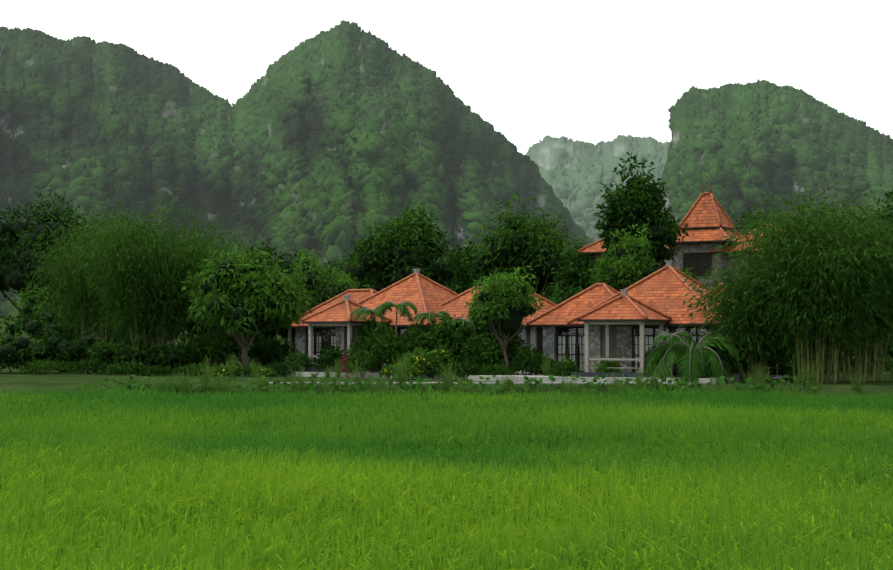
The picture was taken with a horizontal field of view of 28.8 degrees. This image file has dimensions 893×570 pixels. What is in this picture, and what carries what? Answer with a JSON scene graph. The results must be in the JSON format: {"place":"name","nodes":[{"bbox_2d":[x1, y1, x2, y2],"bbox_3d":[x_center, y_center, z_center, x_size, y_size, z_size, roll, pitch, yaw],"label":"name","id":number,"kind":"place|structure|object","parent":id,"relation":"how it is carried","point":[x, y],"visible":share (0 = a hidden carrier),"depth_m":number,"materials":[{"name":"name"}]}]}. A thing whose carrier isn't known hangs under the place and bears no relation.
{"place":"outdoors","nodes":[
{"label":"outdoors","id":0,"kind":"place"},
{"bbox_2d":[0,20,593,317],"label":"mountain","id":1,"kind":"structure","parent":0,"point":[325,146],"depth_m":749.77,"materials":[{"name":"green plant"}]},
{"bbox_2d":[284,321,526,327],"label":"roof eave","id":2,"kind":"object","parent":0,"point":[345,322],"depth_m":100.08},
{"bbox_2d":[313,329,512,366],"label":"dark bungalow interior","id":3,"kind":"object","parent":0,"point":[326,331],"visible":0.07,"depth_m":106.93,"materials":[{"name":"grey"}]},
{"bbox_2d":[291,275,554,325],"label":"bungalow roof tiles","id":4,"kind":"object","parent":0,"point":[435,296],"visible":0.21,"depth_m":102.44,"materials":[{"name":"orange tile"}]},
{"bbox_2d":[295,273,556,323],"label":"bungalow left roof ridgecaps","id":5,"kind":"object","parent":4,"relation":"on","point":[387,288],"visible":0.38,"depth_m":103.44,"materials":[{"name":"tile"}]},
{"bbox_2d":[0,316,892,397],"bbox_3d":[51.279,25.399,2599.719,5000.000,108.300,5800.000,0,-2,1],"label":"ground","id":6,"kind":"structure","parent":0,"point":[40,381],"depth_m":84.82,"materials":[{"name":"green plant"}]},
{"bbox_2d":[0,329,59,372],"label":"understory shrub","id":7,"kind":"object","parent":6,"relation":"on","point":[15,350],"visible":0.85,"depth_m":107.54,"materials":[{"name":"green plant"}]},
{"bbox_2d":[0,279,75,344],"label":"hedgerow tree","id":8,"kind":"object","parent":6,"relation":"on","point":[28,305],"visible":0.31,"depth_m":139.81,"materials":[{"name":"green plant"}]},
{"bbox_2d":[18,359,71,373],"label":"garden shrub","id":9,"kind":"object","parent":6,"relation":"on","point":[46,365],"visible":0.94,"depth_m":104.64,"materials":[{"name":"green plant"}]},
{"bbox_2d":[0,191,103,309],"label":"tree","id":10,"kind":"object","parent":6,"relation":"on","point":[14,253],"visible":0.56,"depth_m":147.20,"materials":[{"name":"green plant"}]},
{"bbox_2d":[14,299,109,343],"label":"understory shrub","id":11,"kind":"object","parent":6,"relation":"on","point":[34,327],"visible":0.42,"depth_m":129.16,"materials":[{"name":"green plant"}]},
{"bbox_2d":[29,327,109,372],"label":"understory shrub","id":12,"kind":"object","parent":6,"relation":"on","point":[66,349],"visible":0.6,"depth_m":109.31,"materials":[{"name":"green plant"}]},
{"bbox_2d":[16,202,141,369],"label":"bamboo clump","id":13,"kind":"object","parent":6,"relation":"on","point":[83,313],"visible":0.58,"depth_m":117.59,"materials":[{"name":"green plant"}]},
{"bbox_2d":[61,358,116,373],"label":"garden shrub","id":14,"kind":"object","parent":6,"relation":"on","point":[95,364],"visible":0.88,"depth_m":104.60,"materials":[{"name":"green plant"}]},
{"bbox_2d":[85,335,150,373],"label":"understory shrub","id":15,"kind":"object","parent":6,"relation":"on","point":[127,350],"visible":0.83,"depth_m":105.90,"materials":[{"name":"green plant"}]},
{"bbox_2d":[103,361,151,374],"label":"garden shrub","id":16,"kind":"object","parent":6,"relation":"on","point":[121,368],"visible":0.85,"depth_m":102.53,"materials":[{"name":"green plant"}]},
{"bbox_2d":[97,313,182,344],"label":"understory shrub","id":17,"kind":"object","parent":6,"relation":"on","point":[113,336],"visible":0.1,"depth_m":123.78,"materials":[{"name":"green plant"}]},
{"bbox_2d":[50,192,249,373],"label":"bamboo clump","id":18,"kind":"object","parent":6,"relation":"on","point":[148,284],"visible":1,"depth_m":106.83,"materials":[{"name":"green plant"}]},
{"bbox_2d":[137,365,175,375],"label":"garden shrub","id":19,"kind":"object","parent":6,"relation":"on","point":[161,370],"visible":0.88,"depth_m":100.54,"materials":[{"name":"green plant"}]},
{"bbox_2d":[142,341,205,369],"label":"understory shrub","id":20,"kind":"object","parent":6,"relation":"on","point":[171,355],"visible":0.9,"depth_m":104.91,"materials":[{"name":"green plant"}]},
{"bbox_2d":[170,363,210,375],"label":"garden shrub","id":21,"kind":"object","parent":6,"relation":"on","point":[189,368],"visible":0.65,"depth_m":100.59,"materials":[{"name":"green plant"}]},
{"bbox_2d":[172,261,217,371],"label":"tree","id":22,"kind":"object","parent":6,"relation":"on","point":[195,331],"visible":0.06,"depth_m":111.49,"materials":[{"name":"green plant"}]},
{"bbox_2d":[191,355,216,388],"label":"bund grass","id":23,"kind":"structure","parent":6,"relation":"on","point":[206,377],"depth_m":80.85,"materials":[{"name":"green plant"}]},
{"bbox_2d":[145,197,269,366],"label":"bamboo clump","id":24,"kind":"object","parent":6,"relation":"on","point":[215,337],"visible":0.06,"depth_m":113.88,"materials":[{"name":"green plant"}]},
{"bbox_2d":[180,331,248,367],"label":"understory shrub","id":25,"kind":"object","parent":6,"relation":"on","point":[220,352],"visible":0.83,"depth_m":105.93,"materials":[{"name":"green plant"}]},
{"bbox_2d":[207,364,245,376],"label":"garden shrub","id":26,"kind":"object","parent":6,"relation":"on","point":[222,370],"visible":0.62,"depth_m":99.42,"materials":[{"name":"green plant"}]},
{"bbox_2d":[195,325,265,366],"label":"understory shrub","id":27,"kind":"object","parent":6,"relation":"on","point":[251,334],"visible":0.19,"depth_m":121.25,"materials":[{"name":"green plant"}]},
{"bbox_2d":[181,244,311,365],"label":"tree","id":28,"kind":"object","parent":6,"relation":"on","point":[244,297],"visible":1,"depth_m":102.64,"materials":[{"name":"green plant"}]},
{"bbox_2d":[248,335,297,366],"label":"understory shrub","id":29,"kind":"object","parent":6,"relation":"on","point":[271,351],"visible":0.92,"depth_m":107.19,"materials":[{"name":"green plant"}]},
{"bbox_2d":[246,240,310,338],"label":"tree","id":30,"kind":"object","parent":6,"relation":"on","point":[288,266],"visible":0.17,"depth_m":174.58,"materials":[{"name":"green plant"}]},
{"bbox_2d":[264,360,293,376],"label":"garden shrub","id":31,"kind":"object","parent":6,"relation":"on","point":[279,368],"visible":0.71,"depth_m":98.58,"materials":[{"name":"green plant"}]},
{"bbox_2d":[269,274,319,352],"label":"tree","id":32,"kind":"object","parent":6,"relation":"on","point":[285,330],"visible":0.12,"depth_m":109.59,"materials":[{"name":"green plant"}]},
{"bbox_2d":[282,351,314,371],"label":"garden shrub","id":33,"kind":"object","parent":6,"relation":"on","point":[297,360],"visible":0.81,"depth_m":99.66,"materials":[{"name":"green plant"}]},
{"bbox_2d":[290,249,365,306],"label":"feathery tree","id":34,"kind":"object","parent":6,"relation":"on","point":[321,286],"visible":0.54,"depth_m":119.23,"materials":[{"name":"green plant"}]},
{"bbox_2d":[314,344,346,370],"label":"bush","id":35,"kind":"object","parent":6,"relation":"on","point":[333,354],"visible":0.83,"depth_m":98.13,"materials":[{"name":"green plant"}]},
{"bbox_2d":[320,254,379,288],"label":"tree","id":36,"kind":"object","parent":6,"relation":"on","point":[341,268],"visible":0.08,"depth_m":185.43,"materials":[{"name":"green plant"}]},
{"bbox_2d":[344,349,379,377],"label":"shrub","id":37,"kind":"object","parent":6,"relation":"on","point":[363,358],"visible":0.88,"depth_m":95.12,"materials":[{"name":"green plant"}]},
{"bbox_2d":[206,371,529,379],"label":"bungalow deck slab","id":38,"kind":"structure","parent":6,"relation":"on","point":[366,374],"depth_m":96.61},
{"bbox_2d":[336,327,364,369],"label":"bungalow stone panels","id":39,"kind":"object","parent":38,"relation":"on","point":[338,336],"visible":0.07,"depth_m":103.87,"materials":[{"name":"stone"}]},
{"bbox_2d":[306,327,468,370],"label":"bungalow door frames","id":40,"kind":"structure","parent":38,"relation":"on","point":[329,343],"depth_m":106.88,"materials":[{"name":"wood"}]},
{"bbox_2d":[288,323,532,370],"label":"porch columns","id":41,"kind":"structure","parent":38,"relation":"on","point":[310,336],"depth_m":100.19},
{"bbox_2d":[295,327,530,371],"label":"bungalow stone pillars","id":42,"kind":"structure","parent":38,"relation":"on","point":[300,337],"depth_m":107.55,"materials":[{"name":"grey stone"}]},
{"bbox_2d":[350,304,391,371],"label":"areca palm","id":43,"kind":"object","parent":6,"relation":"on","point":[368,312],"visible":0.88,"depth_m":98.02,"materials":[{"name":"green plant"}]},
{"bbox_2d":[353,317,390,371],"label":"garden tree","id":44,"kind":"object","parent":6,"relation":"on","point":[368,326],"visible":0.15,"depth_m":98.18,"materials":[{"name":"green plant"}]},
{"bbox_2d":[362,320,399,370],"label":"bush","id":45,"kind":"object","parent":6,"relation":"on","point":[373,335],"visible":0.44,"depth_m":97.08,"materials":[{"name":"green plant"}]},
{"bbox_2d":[367,330,403,369],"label":"shrub","id":46,"kind":"object","parent":6,"relation":"on","point":[383,342],"visible":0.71,"depth_m":95.93,"materials":[{"name":"green plant"}]},
{"bbox_2d":[377,301,417,340],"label":"areca palm","id":47,"kind":"object","parent":6,"relation":"on","point":[403,308],"visible":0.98,"depth_m":96.96,"materials":[{"name":"green plant"}]},
{"bbox_2d":[378,363,423,379],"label":"garden shrub","id":48,"kind":"object","parent":6,"relation":"on","point":[390,370],"visible":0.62,"depth_m":91.89,"materials":[{"name":"green plant"}]},
{"bbox_2d":[392,352,411,388],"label":"bund grass","id":49,"kind":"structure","parent":6,"relation":"on","point":[400,376],"depth_m":80.80,"materials":[{"name":"green plant"}]},
{"bbox_2d":[342,201,464,291],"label":"tree","id":50,"kind":"object","parent":6,"relation":"on","point":[400,251],"visible":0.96,"depth_m":128.66,"materials":[{"name":"green plant"}]},
{"bbox_2d":[396,322,435,353],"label":"garden frangipani tree","id":51,"kind":"object","parent":6,"relation":"on","point":[417,333],"visible":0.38,"depth_m":96.03,"materials":[{"name":"green plant"}]},
{"bbox_2d":[397,339,434,364],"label":"shrub","id":52,"kind":"object","parent":6,"relation":"on","point":[421,343],"visible":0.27,"depth_m":94.99,"materials":[{"name":"green plant"}]},
{"bbox_2d":[399,346,443,372],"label":"flowering shrub","id":53,"kind":"object","parent":6,"relation":"on","point":[413,357],"visible":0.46,"depth_m":93.38,"materials":[{"name":"green plant"}]},
{"bbox_2d":[415,356,444,377],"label":"garden shrub","id":54,"kind":"object","parent":6,"relation":"on","point":[428,370],"visible":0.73,"depth_m":92.40,"materials":[{"name":"green plant"}]},
{"bbox_2d":[413,310,450,325],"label":"shrub","id":55,"kind":"object","parent":6,"relation":"on","point":[424,315],"visible":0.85,"depth_m":96.60,"materials":[{"name":"green plant"}]},
{"bbox_2d":[427,347,462,364],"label":"shrub","id":56,"kind":"object","parent":6,"relation":"on","point":[448,354],"visible":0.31,"depth_m":93.85,"materials":[{"name":"green plant"}]},
{"bbox_2d":[0,384,892,569],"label":"rice plants","id":57,"kind":"object","parent":6,"relation":"on","point":[147,479],"depth_m":30.13,"materials":[{"name":"green plant"}]},
{"bbox_2d":[74,374,822,396],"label":"taro plants","id":58,"kind":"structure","parent":6,"relation":"on","point":[420,386],"depth_m":80.40,"materials":[{"name":"green plant"}]},
{"bbox_2d":[437,359,459,393],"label":"bund grass","id":59,"kind":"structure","parent":6,"relation":"on","point":[448,382],"depth_m":80.13,"materials":[{"name":"green plant"}]},
{"bbox_2d":[424,311,480,353],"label":"garden tree","id":60,"kind":"object","parent":6,"relation":"on","point":[439,328],"visible":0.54,"depth_m":95.11,"materials":[{"name":"green plant"}]},
{"bbox_2d":[434,326,477,362],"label":"shrub","id":61,"kind":"object","parent":6,"relation":"on","point":[457,336],"visible":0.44,"depth_m":94.34,"materials":[{"name":"green plant"}]},
{"bbox_2d":[447,317,476,333],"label":"shrub","id":62,"kind":"object","parent":6,"relation":"on","point":[459,320],"visible":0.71,"depth_m":94.85,"materials":[{"name":"green plant"}]},
{"bbox_2d":[440,240,484,293],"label":"tree","id":63,"kind":"object","parent":6,"relation":"on","point":[460,283],"visible":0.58,"depth_m":148.80,"materials":[{"name":"green plant"}]},
{"bbox_2d":[434,360,490,379],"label":"garden shrub","id":64,"kind":"object","parent":6,"relation":"on","point":[465,368],"visible":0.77,"depth_m":91.07,"materials":[{"name":"green plant"}]},
{"bbox_2d":[457,333,503,365],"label":"shrub","id":65,"kind":"object","parent":6,"relation":"on","point":[476,345],"visible":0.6,"depth_m":93.33,"materials":[{"name":"green plant"}]},
{"bbox_2d":[466,285,494,365],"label":"tree","id":66,"kind":"object","parent":6,"relation":"on","point":[475,324],"visible":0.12,"depth_m":94.46,"materials":[{"name":"green plant"}]},
{"bbox_2d":[474,363,517,375],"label":"garden shrub","id":67,"kind":"object","parent":6,"relation":"on","point":[502,368],"visible":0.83,"depth_m":90.83,"materials":[{"name":"green plant"}]},
{"bbox_2d":[477,330,517,363],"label":"shrub","id":68,"kind":"object","parent":6,"relation":"on","point":[490,352],"visible":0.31,"depth_m":92.74,"materials":[{"name":"green plant"}]},
{"bbox_2d":[477,321,523,358],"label":"garden tree","id":69,"kind":"object","parent":6,"relation":"on","point":[487,329],"visible":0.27,"depth_m":92.85,"materials":[{"name":"green plant"}]},
{"bbox_2d":[464,265,544,368],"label":"tree","id":70,"kind":"object","parent":6,"relation":"on","point":[505,306],"visible":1,"depth_m":91.20,"materials":[{"name":"green plant"}]},
{"bbox_2d":[489,336,529,373],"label":"shrub","id":71,"kind":"object","parent":6,"relation":"on","point":[510,354],"visible":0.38,"depth_m":92.38,"materials":[{"name":"green plant"}]},
{"bbox_2d":[461,190,579,298],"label":"tree","id":72,"kind":"object","parent":6,"relation":"on","point":[522,243],"visible":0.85,"depth_m":127.86,"materials":[{"name":"green plant"}]},
{"bbox_2d":[509,344,544,374],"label":"shrub","id":73,"kind":"object","parent":6,"relation":"on","point":[531,360],"visible":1,"depth_m":90.93,"materials":[{"name":"green plant"}]},
{"bbox_2d":[549,356,580,376],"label":"shrub","id":74,"kind":"object","parent":6,"relation":"on","point":[566,365],"visible":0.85,"depth_m":87.93,"materials":[{"name":"green plant"}]},
{"bbox_2d":[548,235,601,303],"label":"tree","id":75,"kind":"object","parent":6,"relation":"on","point":[576,274],"visible":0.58,"depth_m":122.77,"materials":[{"name":"green plant"}]},
{"bbox_2d":[597,360,621,371],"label":"shrub","id":76,"kind":"object","parent":6,"relation":"on","point":[604,366],"visible":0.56,"depth_m":87.44,"materials":[{"name":"green plant"}]},
{"bbox_2d":[589,222,660,291],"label":"tree","id":77,"kind":"object","parent":6,"relation":"on","point":[622,272],"visible":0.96,"depth_m":105.20,"materials":[{"name":"green plant"}]},
{"bbox_2d":[468,373,782,383],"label":"stone wall","id":78,"kind":"structure","parent":6,"relation":"on","point":[519,378],"depth_m":87.18,"materials":[{"name":"grey stone"}]},
{"bbox_2d":[571,372,649,377],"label":"plunge pool edge","id":79,"kind":"object","parent":78,"relation":"on","point":[593,374],"visible":0.5,"depth_m":86.55,"materials":[{"name":"stone"}]},
{"bbox_2d":[590,326,631,372],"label":"bungalow stone panels","id":80,"kind":"object","parent":78,"relation":"on","point":[624,339],"visible":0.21,"depth_m":91.09,"materials":[{"name":"grey stone"}]},
{"bbox_2d":[556,326,708,375],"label":"bungalow door frames","id":81,"kind":"structure","parent":78,"relation":"on","point":[675,373],"depth_m":90.67,"materials":[{"name":"black wood"}]},
{"bbox_2d":[533,321,735,375],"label":"bungalow timber posts","id":82,"kind":"object","parent":78,"relation":"on","point":[642,358],"visible":0.48,"depth_m":87.75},
{"bbox_2d":[527,319,724,326],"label":"roof fascia","id":83,"kind":"structure","parent":82,"relation":"on","point":[595,320],"depth_m":88.77,"materials":[{"name":"brown wood"}]},
{"bbox_2d":[543,327,727,373],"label":"bungalow stone pillars","id":84,"kind":"structure","parent":78,"relation":"on","point":[549,340],"depth_m":94.35,"materials":[{"name":"grey stone"}]},
{"bbox_2d":[594,152,688,272],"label":"tall dark tree","id":85,"kind":"object","parent":6,"relation":"on","point":[640,201],"visible":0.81,"depth_m":111.68,"materials":[{"name":"green plant"}]},
{"bbox_2d":[644,362,664,390],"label":"bund grass","id":86,"kind":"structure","parent":6,"relation":"on","point":[654,380],"depth_m":80.14,"materials":[{"name":"green plant"}]},
{"bbox_2d":[652,331,692,376],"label":"areca palm","id":87,"kind":"object","parent":6,"relation":"on","point":[676,337],"visible":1,"depth_m":85.43,"materials":[{"name":"green plant"}]},
{"bbox_2d":[636,330,746,383],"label":"coconut palm","id":88,"kind":"object","parent":6,"relation":"on","point":[693,362],"visible":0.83,"depth_m":85.54,"materials":[{"name":"green plant"}]},
{"bbox_2d":[589,242,826,368],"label":"lodge two storey walls","id":89,"kind":"structure","parent":6,"relation":"on","point":[677,262],"depth_m":117.85,"materials":[{"name":"grey stone"}]},
{"bbox_2d":[595,253,710,274],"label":"window","id":90,"kind":"structure","parent":89,"relation":"in","point":[700,261],"depth_m":118.21,"materials":[{"name":"black glass"}]},
{"bbox_2d":[576,226,756,254],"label":"roof fascia","id":91,"kind":"structure","parent":89,"relation":"on","point":[723,241],"depth_m":118.08,"materials":[{"name":"wood"}]},
{"bbox_2d":[580,194,775,251],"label":"tower roof","id":92,"kind":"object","parent":89,"relation":"on","point":[702,213],"visible":0.31,"depth_m":118.81,"materials":[{"name":"orange tile"}]},
{"bbox_2d":[575,192,808,251],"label":"roof ridge caps","id":93,"kind":"object","parent":92,"relation":"on","point":[713,198],"visible":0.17,"depth_m":119.57,"materials":[{"name":"tile"}]},
{"bbox_2d":[700,339,748,375],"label":"shrub","id":94,"kind":"object","parent":6,"relation":"on","point":[744,364],"visible":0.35,"depth_m":86.34,"materials":[{"name":"green plant"}]},
{"bbox_2d":[674,234,826,381],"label":"bamboo clump","id":95,"kind":"object","parent":6,"relation":"on","point":[748,340],"visible":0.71,"depth_m":86.66,"materials":[{"name":"green plant"}]},
{"bbox_2d":[734,204,775,234],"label":"tree","id":96,"kind":"object","parent":6,"relation":"on","point":[746,217],"depth_m":134.17,"materials":[{"name":"green plant"}]},
{"bbox_2d":[740,355,788,376],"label":"garden shrub","id":97,"kind":"object","parent":6,"relation":"on","point":[783,371],"visible":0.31,"depth_m":89.09,"materials":[{"name":"green plant"}]},
{"bbox_2d":[708,172,892,382],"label":"bamboo clump","id":98,"kind":"object","parent":6,"relation":"on","point":[825,277],"visible":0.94,"depth_m":84.35,"materials":[{"name":"green plant"}]},
{"bbox_2d":[744,183,892,381],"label":"bamboo clump","id":99,"kind":"object","parent":6,"relation":"on","point":[860,352],"visible":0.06,"depth_m":88.58,"materials":[{"name":"green plant"}]},
{"bbox_2d":[853,190,892,244],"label":"tree","id":100,"kind":"object","parent":6,"relation":"on","point":[890,197],"visible":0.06,"depth_m":124.98,"materials":[{"name":"green plant"}]},
{"bbox_2d":[0,0,892,154],"label":"sky","id":101,"kind":"structure","parent":0,"point":[590,71],"materials":[{"name":"white"}]},
{"bbox_2d":[352,327,542,370],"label":"bungalow walls","id":102,"kind":"structure","parent":0,"point":[540,339],"depth_m":98.58,"materials":[{"name":"stone"}]},
{"bbox_2d":[269,382,705,383],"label":"concrete walkway","id":103,"kind":"structure","parent":0,"point":[484,382],"depth_m":84.03,"materials":[{"name":"concrete"}]},
{"bbox_2d":[526,135,669,241],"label":"mountain","id":104,"kind":"structure","parent":0,"point":[575,174],"depth_m":1392.88,"materials":[{"name":"green plant"}]},
{"bbox_2d":[528,268,729,324],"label":"bungalow roof tiles","id":105,"kind":"object","parent":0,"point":[661,291],"visible":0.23,"depth_m":91.63,"materials":[{"name":"orange tile"}]},
{"bbox_2d":[526,266,728,324],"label":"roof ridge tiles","id":106,"kind":"object","parent":105,"relation":"on","point":[613,297],"visible":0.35,"depth_m":92.49,"materials":[{"name":"tile"}]},
{"bbox_2d":[558,328,706,371],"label":"dark bungalow interior","id":107,"kind":"object","parent":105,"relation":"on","point":[581,331],"depth_m":90.75,"materials":[{"name":"grey"}]},
{"bbox_2d":[558,336,706,371],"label":"bungalow curtains","id":108,"kind":"object","parent":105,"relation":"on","point":[637,349],"depth_m":93.81,"materials":[{"name":"white fabric"}]},
{"bbox_2d":[601,326,750,375],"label":"bungalow walls","id":109,"kind":"structure","parent":0,"point":[613,338],"depth_m":91.43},
{"bbox_2d":[658,79,892,233],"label":"mountain","id":110,"kind":"structure","parent":0,"point":[735,143],"depth_m":755.27,"materials":[{"name":"green plant"}]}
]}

